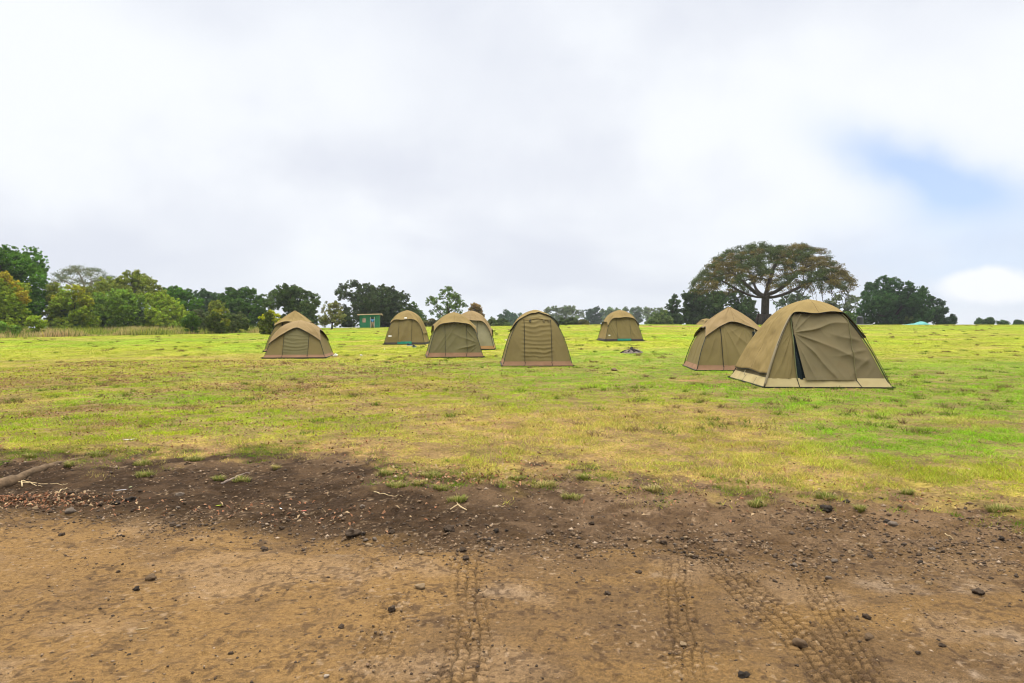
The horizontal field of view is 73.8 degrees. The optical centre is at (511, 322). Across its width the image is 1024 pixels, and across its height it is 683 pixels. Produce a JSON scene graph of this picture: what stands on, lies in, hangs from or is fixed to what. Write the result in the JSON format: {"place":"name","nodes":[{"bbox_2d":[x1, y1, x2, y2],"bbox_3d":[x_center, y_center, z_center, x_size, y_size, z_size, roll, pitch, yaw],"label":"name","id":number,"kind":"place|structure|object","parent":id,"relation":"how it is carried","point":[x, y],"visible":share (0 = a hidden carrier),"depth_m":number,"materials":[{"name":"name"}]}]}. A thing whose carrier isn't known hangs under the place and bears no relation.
{"place":"outdoors","nodes":[
{"label":"outdoors","id":0,"kind":"place"},
{"bbox_2d":[0,325,259,337],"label":"tall grass","id":1,"kind":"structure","parent":0,"point":[84,331],"depth_m":61.31,"materials":[{"name":"plant"}]},
{"bbox_2d":[0,450,1023,682],"bbox_3d":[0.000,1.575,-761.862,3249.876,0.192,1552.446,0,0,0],"label":"dirt road","id":2,"kind":"structure","parent":0,"point":[267,613],"depth_m":4.18,"materials":[{"name":"soil"}]},
{"bbox_2d":[22,452,37,457],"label":"grass tuft","id":3,"kind":"object","parent":2,"relation":"on","point":[27,455],"visible":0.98,"depth_m":7.67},
{"bbox_2d":[0,456,92,488],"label":"tree root","id":4,"kind":"object","parent":2,"relation":"on","point":[10,480],"visible":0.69,"depth_m":6.90,"materials":[{"name":"brown plant"}]},
{"bbox_2d":[64,507,76,513],"bbox_3d":[-3.797,1.618,5.850,0.084,0.068,0.102,0,0,22],"label":"stone","id":5,"kind":"object","parent":2,"relation":"on","point":[70,510],"visible":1,"depth_m":5.83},
{"bbox_2d":[84,450,107,456],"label":"grass tuft","id":6,"kind":"object","parent":2,"relation":"on","point":[96,453],"visible":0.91,"depth_m":7.81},
{"bbox_2d":[132,459,151,465],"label":"grass tuft","id":7,"kind":"object","parent":2,"relation":"on","point":[144,462],"visible":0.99,"depth_m":7.40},
{"bbox_2d":[135,469,154,477],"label":"grass tuft","id":8,"kind":"object","parent":2,"relation":"on","point":[147,474],"visible":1,"depth_m":6.97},
{"bbox_2d":[145,573,156,580],"bbox_3d":[-2.277,1.609,4.303,0.062,0.048,0.057,0,0,-4],"label":"clod","id":9,"kind":"object","parent":2,"relation":"on","point":[151,576],"visible":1,"depth_m":4.29,"materials":[{"name":"brown soil"}]},
{"bbox_2d":[183,454,204,460],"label":"grass tuft","id":10,"kind":"object","parent":2,"relation":"on","point":[198,458],"visible":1,"depth_m":7.51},
{"bbox_2d":[212,474,226,480],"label":"grass tuft","id":11,"kind":"object","parent":2,"relation":"on","point":[218,478],"visible":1,"depth_m":6.78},
{"bbox_2d":[221,472,249,483],"bbox_3d":[-2.790,1.562,6.863,0.074,0.040,0.442,0,0,12],"label":"thin root","id":12,"kind":"object","parent":2,"relation":"on","point":[225,481],"visible":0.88,"depth_m":6.77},
{"bbox_2d":[232,475,249,482],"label":"grass tuft","id":13,"kind":"object","parent":2,"relation":"on","point":[239,478],"visible":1,"depth_m":6.73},
{"bbox_2d":[345,528,360,536],"bbox_3d":[-1.217,1.605,5.200,0.128,0.086,0.128,3,-11,-25],"label":"clod","id":14,"kind":"object","parent":2,"relation":"on","point":[350,532],"visible":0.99,"depth_m":5.16,"materials":[{"name":"stone"}]},
{"bbox_2d":[374,469,392,475],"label":"grass tuft","id":15,"kind":"object","parent":2,"relation":"on","point":[385,472],"visible":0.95,"depth_m":6.78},
{"bbox_2d":[386,480,406,487],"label":"grass tuft","id":16,"kind":"object","parent":2,"relation":"on","point":[398,484],"visible":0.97,"depth_m":6.32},
{"bbox_2d":[414,583,424,588],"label":"stone","id":17,"kind":"object","parent":2,"relation":"on","point":[420,586],"visible":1,"depth_m":4.12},
{"bbox_2d":[412,478,427,485],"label":"grass tuft","id":18,"kind":"object","parent":2,"relation":"on","point":[418,481],"visible":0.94,"depth_m":6.38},
{"bbox_2d":[415,471,442,478],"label":"grass tuft","id":19,"kind":"object","parent":2,"relation":"on","point":[434,473],"visible":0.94,"depth_m":6.70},
{"bbox_2d":[431,484,446,490],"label":"grass tuft","id":20,"kind":"object","parent":2,"relation":"on","point":[437,487],"visible":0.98,"depth_m":6.28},
{"bbox_2d":[443,524,454,532],"bbox_3d":[-0.487,1.602,5.286,0.092,0.074,0.096,0,-10,-14],"label":"clod","id":21,"kind":"object","parent":2,"relation":"on","point":[449,528],"visible":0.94,"depth_m":5.27,"materials":[{"name":"soil"}]},
{"bbox_2d":[446,494,468,503],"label":"grass tuft","id":22,"kind":"object","parent":2,"relation":"on","point":[458,499],"visible":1,"depth_m":5.95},
{"bbox_2d":[0,359,1022,531],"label":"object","id":23,"kind":"object","parent":2,"relation":"on","point":[136,501],"visible":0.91,"depth_m":11.75,"materials":[{"name":"brown plant"}]},
{"bbox_2d":[531,479,558,487],"bbox_3d":[0.315,1.503,6.379,0.304,0.080,0.206,0,0,0],"label":"grass tuft","id":24,"kind":"object","parent":2,"relation":"on","point":[545,483],"visible":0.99,"depth_m":6.38,"materials":[{"name":"plant"}]},
{"bbox_2d":[560,492,583,500],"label":"grass tuft","id":25,"kind":"object","parent":2,"relation":"on","point":[576,496],"visible":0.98,"depth_m":6.03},
{"bbox_2d":[575,473,590,479],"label":"grass tuft","id":26,"kind":"object","parent":2,"relation":"on","point":[585,476],"visible":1,"depth_m":6.59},
{"bbox_2d":[642,484,663,492],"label":"grass tuft","id":27,"kind":"object","parent":2,"relation":"on","point":[652,488],"visible":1,"depth_m":6.14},
{"bbox_2d":[738,670,750,678],"bbox_3d":[1.055,1.612,3.113,0.050,0.042,0.053,0,0,-23],"label":"clod","id":28,"kind":"object","parent":2,"relation":"on","point":[743,675],"visible":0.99,"depth_m":3.10,"materials":[{"name":"black soil"}]},
{"bbox_2d":[745,497,768,507],"bbox_3d":[2.043,1.506,5.698,0.224,0.073,0.174,0,0,0],"label":"grass tuft","id":29,"kind":"object","parent":2,"relation":"on","point":[757,505],"visible":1,"depth_m":5.69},
{"bbox_2d":[792,638,807,647],"bbox_3d":[1.450,1.613,3.436,0.077,0.044,0.058,3,-5,19],"label":"stone","id":30,"kind":"object","parent":2,"relation":"on","point":[800,643],"visible":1,"depth_m":3.42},
{"bbox_2d":[814,490,837,499],"bbox_3d":[2.704,1.494,5.892,0.253,0.077,0.204,0,0,0],"label":"grass tuft","id":31,"kind":"object","parent":2,"relation":"on","point":[826,496],"visible":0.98,"depth_m":5.89,"materials":[{"name":"plant"}]},
{"bbox_2d":[820,504,831,511],"bbox_3d":[2.592,1.537,5.619,0.096,0.072,0.104,0,0,3],"label":"clod","id":32,"kind":"object","parent":2,"relation":"on","point":[826,508],"visible":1,"depth_m":5.61,"materials":[{"name":"black stone"}]},
{"bbox_2d":[850,503,866,512],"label":"grass tuft","id":33,"kind":"object","parent":2,"relation":"on","point":[860,508],"visible":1,"depth_m":5.54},
{"bbox_2d":[865,632,873,639],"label":"stone","id":34,"kind":"object","parent":2,"relation":"on","point":[869,636],"visible":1,"depth_m":3.50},
{"bbox_2d":[971,587,984,594],"bbox_3d":[2.791,1.611,4.075,0.071,0.040,0.061,0,0,-14],"label":"stone","id":35,"kind":"object","parent":2,"relation":"on","point":[978,591],"visible":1,"depth_m":4.07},
{"bbox_2d":[982,503,1014,512],"bbox_3d":[3.936,1.499,5.515,0.270,0.072,0.200,0,0,0],"label":"grass tuft","id":36,"kind":"object","parent":2,"relation":"on","point":[996,508],"visible":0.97,"depth_m":5.51,"materials":[{"name":"plant"}]},
{"bbox_2d":[0,324,1023,534],"bbox_3d":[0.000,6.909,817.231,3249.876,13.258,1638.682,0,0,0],"label":"ground","id":37,"kind":"structure","parent":0,"point":[438,453],"depth_m":11.57,"materials":[{"name":"plant"}]},
{"bbox_2d":[0,321,23,335],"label":"bush","id":38,"kind":"object","parent":37,"relation":"on","point":[13,328],"visible":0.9,"depth_m":59.70,"materials":[{"name":"green plant"}]},
{"bbox_2d":[0,270,31,330],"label":"tree","id":39,"kind":"object","parent":37,"relation":"on","point":[13,308],"visible":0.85,"depth_m":66.90,"materials":[{"name":"green plant"}]},
{"bbox_2d":[0,244,49,329],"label":"broadleaf tree","id":40,"kind":"object","parent":37,"relation":"on","point":[20,267],"visible":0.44,"depth_m":75.53,"materials":[{"name":"green plant"}]},
{"bbox_2d":[24,315,47,333],"bbox_3d":[-42.692,0.393,61.135,1.990,2.210,1.466,0,0,0],"label":"bush","id":41,"kind":"object","parent":37,"relation":"on","point":[37,322],"visible":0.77,"depth_m":60.95,"materials":[{"name":"green plant"}]},
{"bbox_2d":[42,282,60,328],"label":"tree","id":42,"kind":"object","parent":37,"relation":"on","point":[52,289],"visible":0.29,"depth_m":75.57,"materials":[{"name":"green plant"}]},
{"bbox_2d":[44,283,101,329],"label":"shrub","id":43,"kind":"object","parent":37,"relation":"on","point":[74,308],"visible":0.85,"depth_m":72.92,"materials":[{"name":"green plant"}]},
{"bbox_2d":[50,265,115,286],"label":"acacia tree","id":44,"kind":"object","parent":37,"relation":"on","point":[74,270],"visible":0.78,"depth_m":110.71,"materials":[{"name":"green plant"}]},
{"bbox_2d":[89,288,145,330],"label":"shrub","id":45,"kind":"object","parent":37,"relation":"on","point":[115,309],"visible":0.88,"depth_m":76.35,"materials":[{"name":"green plant"}]},
{"bbox_2d":[78,269,167,306],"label":"tree","id":46,"kind":"object","parent":37,"relation":"on","point":[143,283],"visible":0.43,"depth_m":84.73,"materials":[{"name":"green plant"}]},
{"bbox_2d":[142,291,189,330],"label":"shrub","id":47,"kind":"object","parent":37,"relation":"on","point":[158,313],"visible":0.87,"depth_m":78.70,"materials":[{"name":"green plant"}]},
{"bbox_2d":[162,285,204,315],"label":"broadleaf tree","id":48,"kind":"object","parent":37,"relation":"on","point":[184,295],"visible":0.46,"depth_m":95.33,"materials":[{"name":"green plant"}]},
{"bbox_2d":[180,311,201,332],"bbox_3d":[-30.096,0.143,63.972,1.949,2.443,1.417,0,0,-24],"label":"bush","id":49,"kind":"object","parent":37,"relation":"on","point":[191,321],"visible":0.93,"depth_m":63.84,"materials":[{"name":"green plant"}]},
{"bbox_2d":[193,308,209,330],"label":"bush","id":50,"kind":"object","parent":37,"relation":"on","point":[201,313],"visible":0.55,"depth_m":67.48,"materials":[{"name":"green plant"}]},
{"bbox_2d":[192,288,219,315],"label":"broadleaf tree","id":51,"kind":"object","parent":37,"relation":"on","point":[203,293],"visible":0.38,"depth_m":116.88,"materials":[{"name":"green plant"}]},
{"bbox_2d":[204,309,230,333],"bbox_3d":[-27.535,0.012,64.021,2.542,2.657,2.326,0,0,0],"label":"bush","id":52,"kind":"object","parent":37,"relation":"on","point":[216,321],"visible":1,"depth_m":63.49,"materials":[{"name":"green plant"}]},
{"bbox_2d":[208,300,229,313],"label":"shrub","id":53,"kind":"object","parent":37,"relation":"on","point":[216,305],"visible":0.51,"depth_m":77.77,"materials":[{"name":"green plant"}]},
{"bbox_2d":[227,311,249,332],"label":"bush","id":54,"kind":"object","parent":37,"relation":"on","point":[238,321],"visible":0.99,"depth_m":65.69,"materials":[{"name":"green plant"}]},
{"bbox_2d":[216,286,267,328],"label":"broadleaf tree","id":55,"kind":"object","parent":37,"relation":"on","point":[235,300],"visible":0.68,"depth_m":94.09,"materials":[{"name":"green plant"}]},
{"bbox_2d":[257,310,280,333],"bbox_3d":[-21.325,0.074,60.008,2.016,2.540,2.295,0,0,-44],"label":"bush","id":56,"kind":"object","parent":37,"relation":"on","point":[265,325],"visible":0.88,"depth_m":59.55,"materials":[{"name":"green plant"}]},
{"bbox_2d":[262,311,313,351],"bbox_3d":[-10.429,0.409,32.800,2.490,1.968,2.490,0,0,-7],"label":"dome tent","id":57,"kind":"object","parent":37,"relation":"on","point":[292,316],"visible":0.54,"depth_m":32.20,"materials":[{"name":"beige fabric"}]},
{"bbox_2d":[261,283,320,324],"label":"broadleaf tree","id":58,"kind":"object","parent":37,"relation":"on","point":[286,297],"visible":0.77,"depth_m":88.52,"materials":[{"name":"green plant"}]},
{"bbox_2d":[261,320,333,358],"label":"dome tent","id":59,"kind":"object","parent":37,"relation":"on","point":[300,339],"visible":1,"depth_m":27.46,"materials":[{"name":"beige fabric"}]},
{"bbox_2d":[283,328,308,354],"bbox_3d":[-8.694,0.768,27.513,0.959,1.110,0.548,0,0,-6],"label":"door","id":60,"kind":"structure","parent":59,"relation":"in","point":[295,339],"depth_m":27.45,"materials":[{"name":"beige fabric"}]},
{"bbox_2d":[318,300,346,328],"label":"broadleaf tree","id":61,"kind":"object","parent":37,"relation":"on","point":[335,314],"visible":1,"depth_m":84.87,"materials":[{"name":"green plant"}]},
{"bbox_2d":[357,314,382,327],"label":"green hut","id":62,"kind":"object","parent":37,"relation":"on","point":[365,320],"visible":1,"depth_m":95.89,"materials":[{"name":"paint"}]},
{"bbox_2d":[334,280,414,326],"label":"broadleaf tree","id":63,"kind":"object","parent":37,"relation":"on","point":[387,303],"visible":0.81,"depth_m":107.88,"materials":[{"name":"green plant"}]},
{"bbox_2d":[383,310,429,344],"bbox_3d":[-5.930,0.283,38.700,2.440,1.959,2.440,0,0,0],"label":"dome tent","id":64,"kind":"object","parent":37,"relation":"on","point":[406,327],"visible":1,"depth_m":37.80,"materials":[{"name":"beige fabric"}]},
{"bbox_2d":[398,319,411,341],"bbox_3d":[-5.910,0.440,37.810,0.710,1.265,0.480,0,0,0],"label":"door","id":65,"kind":"structure","parent":64,"relation":"in","point":[404,325],"depth_m":37.77,"materials":[{"name":"beige fabric"}]},
{"bbox_2d":[408,301,426,320],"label":"broadleaf tree","id":66,"kind":"object","parent":37,"relation":"on","point":[417,311],"visible":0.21,"depth_m":117.21,"materials":[{"name":"green plant"}]},
{"bbox_2d":[423,318,435,326],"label":"hedge clump","id":67,"kind":"object","parent":37,"relation":"on","point":[429,322],"visible":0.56,"depth_m":107.48,"materials":[{"name":"green plant"}]},
{"bbox_2d":[425,286,468,320],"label":"broadleaf tree","id":68,"kind":"object","parent":37,"relation":"on","point":[449,296],"visible":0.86,"depth_m":99.77,"materials":[{"name":"green plant"}]},
{"bbox_2d":[425,312,485,357],"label":"dome tent","id":69,"kind":"object","parent":37,"relation":"on","point":[453,335],"visible":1,"depth_m":28.24,"materials":[{"name":"beige fabric"}]},
{"bbox_2d":[445,323,466,352],"bbox_3d":[-2.324,0.638,28.282,0.872,1.238,0.481,0,0,-9],"label":"door","id":70,"kind":"structure","parent":69,"relation":"in","point":[455,333],"depth_m":28.24,"materials":[{"name":"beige fabric"}]},
{"bbox_2d":[468,302,484,316],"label":"shrub","id":71,"kind":"object","parent":37,"relation":"on","point":[474,306],"visible":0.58,"depth_m":91.81,"materials":[{"name":"brown plant"}]},
{"bbox_2d":[461,311,495,349],"bbox_3d":[-2.050,0.380,34.500,2.550,1.963,2.550,0,0,0],"label":"dome tent","id":72,"kind":"object","parent":37,"relation":"on","point":[479,321],"visible":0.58,"depth_m":33.63,"materials":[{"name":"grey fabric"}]},
{"bbox_2d":[488,316,496,325],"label":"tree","id":73,"kind":"object","parent":37,"relation":"on","point":[492,321],"visible":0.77,"depth_m":111.33,"materials":[{"name":"green plant"}]},
{"bbox_2d":[494,318,509,325],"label":"hedge clump","id":74,"kind":"object","parent":37,"relation":"on","point":[501,322],"visible":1,"depth_m":111.20,"materials":[{"name":"green plant"}]},
{"bbox_2d":[497,309,521,325],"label":"distant tree","id":75,"kind":"object","parent":37,"relation":"on","point":[512,317],"visible":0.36,"depth_m":268.23,"materials":[{"name":"green plant"}]},
{"bbox_2d":[500,310,574,366],"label":"dome tent","id":76,"kind":"object","parent":37,"relation":"on","point":[536,338],"visible":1,"depth_m":23.74,"materials":[{"name":"beige fabric"}]},
{"bbox_2d":[524,320,551,360],"bbox_3d":[0.904,0.636,23.841,0.916,1.450,0.577,0,0,-2],"label":"door","id":77,"kind":"structure","parent":76,"relation":"in","point":[537,332],"depth_m":23.77,"materials":[{"name":"beige fabric"}]},
{"bbox_2d":[544,305,584,320],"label":"distant tree","id":78,"kind":"object","parent":37,"relation":"on","point":[566,311],"visible":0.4,"depth_m":289.76,"materials":[{"name":"green plant"}]},
{"bbox_2d":[564,317,578,324],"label":"hedge clump","id":79,"kind":"object","parent":37,"relation":"on","point":[571,321],"visible":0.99,"depth_m":111.52,"materials":[{"name":"green plant"}]},
{"bbox_2d":[575,318,589,324],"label":"hedge clump","id":80,"kind":"object","parent":37,"relation":"on","point":[583,322],"visible":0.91,"depth_m":111.19,"materials":[{"name":"green plant"}]},
{"bbox_2d":[584,306,603,324],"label":"distant tree","id":81,"kind":"object","parent":37,"relation":"on","point":[592,317],"visible":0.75,"depth_m":298.82,"materials":[{"name":"green plant"}]},
{"bbox_2d":[599,307,619,322],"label":"distant tree","id":82,"kind":"object","parent":37,"relation":"on","point":[608,311],"visible":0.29,"depth_m":328.46,"materials":[{"name":"green plant"}]},
{"bbox_2d":[596,310,644,341],"bbox_3d":[6.570,0.191,41.600,2.490,1.923,2.490,0,0,-5],"label":"dome tent","id":83,"kind":"object","parent":37,"relation":"on","point":[619,325],"visible":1,"depth_m":40.75,"materials":[{"name":"beige fabric"}]},
{"bbox_2d":[616,318,630,337],"bbox_3d":[6.656,0.329,40.745,0.787,1.201,0.470,0,0,-5],"label":"door","id":84,"kind":"structure","parent":83,"relation":"in","point":[623,324],"depth_m":40.72,"materials":[{"name":"beige fabric"}]},
{"bbox_2d":[620,347,642,353],"bbox_3d":[5.356,1.236,30.593,1.060,0.302,0.760,0,0,0],"label":"campfire heap","id":85,"kind":"object","parent":37,"relation":"on","point":[631,350],"visible":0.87,"depth_m":30.40,"materials":[{"name":"grey wood"}]},
{"bbox_2d":[623,306,643,322],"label":"distant tree","id":86,"kind":"object","parent":37,"relation":"on","point":[637,312],"visible":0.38,"depth_m":330.84,"materials":[{"name":"green plant"}]},
{"bbox_2d":[641,306,667,323],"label":"distant tree","id":87,"kind":"object","parent":37,"relation":"on","point":[646,311],"visible":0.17,"depth_m":320.42,"materials":[{"name":"green plant"}]},
{"bbox_2d":[644,309,673,323],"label":"shrub","id":88,"kind":"object","parent":37,"relation":"on","point":[662,317],"visible":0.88,"depth_m":117.75,"materials":[{"name":"green plant"}]},
{"bbox_2d":[664,293,683,323],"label":"broadleaf tree","id":89,"kind":"object","parent":37,"relation":"on","point":[675,311],"visible":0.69,"depth_m":123.57,"materials":[{"name":"green plant"}]},
{"bbox_2d":[680,290,710,324],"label":"broadleaf tree","id":90,"kind":"object","parent":37,"relation":"on","point":[695,312],"visible":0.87,"depth_m":127.21,"materials":[{"name":"green plant"}]},
{"bbox_2d":[704,290,732,317],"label":"broadleaf tree","id":91,"kind":"object","parent":37,"relation":"on","point":[714,307],"visible":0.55,"depth_m":128.66,"materials":[{"name":"green plant"}]},
{"bbox_2d":[682,307,759,370],"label":"dome tent","id":92,"kind":"object","parent":37,"relation":"on","point":[722,339],"visible":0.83,"depth_m":21.67,"materials":[{"name":"beige fabric"}]},
{"bbox_2d":[720,324,755,365],"bbox_3d":[7.183,0.698,21.603,1.062,1.300,0.637,0,0,5],"label":"door","id":93,"kind":"structure","parent":92,"relation":"in","point":[735,337],"depth_m":21.58,"materials":[{"name":"beige fabric"}]},
{"bbox_2d":[726,290,759,320],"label":"broadleaf tree","id":94,"kind":"object","parent":37,"relation":"on","point":[746,307],"visible":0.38,"depth_m":130.88,"materials":[{"name":"green plant"}]},
{"bbox_2d":[688,240,859,324],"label":"acacia tree","id":95,"kind":"object","parent":37,"relation":"on","point":[792,256],"visible":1,"depth_m":99.34,"materials":[{"name":"green plant"}]},
{"bbox_2d":[772,292,811,310],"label":"broadleaf tree","id":96,"kind":"object","parent":37,"relation":"on","point":[791,298],"visible":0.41,"depth_m":163.46,"materials":[{"name":"green plant"}]},
{"bbox_2d":[727,299,895,388],"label":"dome tent","id":97,"kind":"object","parent":37,"relation":"on","point":[808,343],"visible":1,"depth_m":16.00,"materials":[{"name":"brown fabric"}]},
{"bbox_2d":[793,334,804,379],"bbox_3d":[6.759,0.797,15.945,0.308,1.030,0.503,0,0,9],"label":"net door","id":98,"kind":"structure","parent":97,"relation":"in","point":[800,373],"depth_m":15.86,"materials":[{"name":"fabric"}]},
{"bbox_2d":[792,314,855,379],"bbox_3d":[7.313,0.559,16.009,1.312,1.525,0.811,0,0,3],"label":"door","id":99,"kind":"structure","parent":97,"relation":"in","point":[823,341],"depth_m":15.97,"materials":[{"name":"brown fabric"}]},
{"bbox_2d":[823,292,862,315],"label":"broadleaf tree","id":100,"kind":"object","parent":37,"relation":"on","point":[848,306],"visible":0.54,"depth_m":138.32,"materials":[{"name":"green plant"}]},
{"bbox_2d":[844,311,857,323],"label":"bush","id":101,"kind":"object","parent":37,"relation":"on","point":[852,317],"visible":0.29,"depth_m":111.82,"materials":[{"name":"green plant"}]},
{"bbox_2d":[857,316,872,324],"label":"water tank","id":102,"kind":"object","parent":37,"relation":"on","point":[859,320],"visible":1,"depth_m":103.58,"materials":[{"name":"black plastic"}]},
{"bbox_2d":[853,275,935,324],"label":"broadleaf tree","id":103,"kind":"object","parent":37,"relation":"on","point":[887,303],"visible":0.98,"depth_m":117.78,"materials":[{"name":"green plant"}]},
{"bbox_2d":[899,488,914,494],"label":"grass tuft","id":104,"kind":"object","parent":37,"relation":"on","point":[910,491],"visible":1,"depth_m":6.01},
{"bbox_2d":[904,321,930,324],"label":"tarp","id":105,"kind":"object","parent":37,"relation":"on","point":[921,323],"visible":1,"depth_m":102.09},
{"bbox_2d":[927,294,950,324],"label":"broadleaf tree","id":106,"kind":"object","parent":37,"relation":"on","point":[938,318],"visible":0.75,"depth_m":124.88,"materials":[{"name":"green plant"}]},
{"bbox_2d":[947,314,957,324],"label":"broadleaf tree","id":107,"kind":"object","parent":37,"relation":"on","point":[953,318],"visible":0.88,"depth_m":125.73,"materials":[{"name":"green plant"}]},
{"bbox_2d":[974,317,987,324],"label":"bush","id":108,"kind":"object","parent":37,"relation":"on","point":[979,321],"visible":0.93,"depth_m":127.62,"materials":[{"name":"green plant"}]},
{"bbox_2d":[985,317,996,324],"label":"bush","id":109,"kind":"object","parent":37,"relation":"on","point":[990,320],"visible":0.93,"depth_m":127.44,"materials":[{"name":"green plant"}]},
{"bbox_2d":[996,320,1010,324],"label":"bush","id":110,"kind":"object","parent":37,"relation":"on","point":[1002,322],"visible":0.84,"depth_m":131.74,"materials":[{"name":"green plant"}]},
{"bbox_2d":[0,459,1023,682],"bbox_3d":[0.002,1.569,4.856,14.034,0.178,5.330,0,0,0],"label":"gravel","id":111,"kind":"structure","parent":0,"point":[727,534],"depth_m":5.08,"materials":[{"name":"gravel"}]},
{"bbox_2d":[0,0,1023,327],"label":"sky","id":112,"kind":"structure","parent":0,"point":[516,156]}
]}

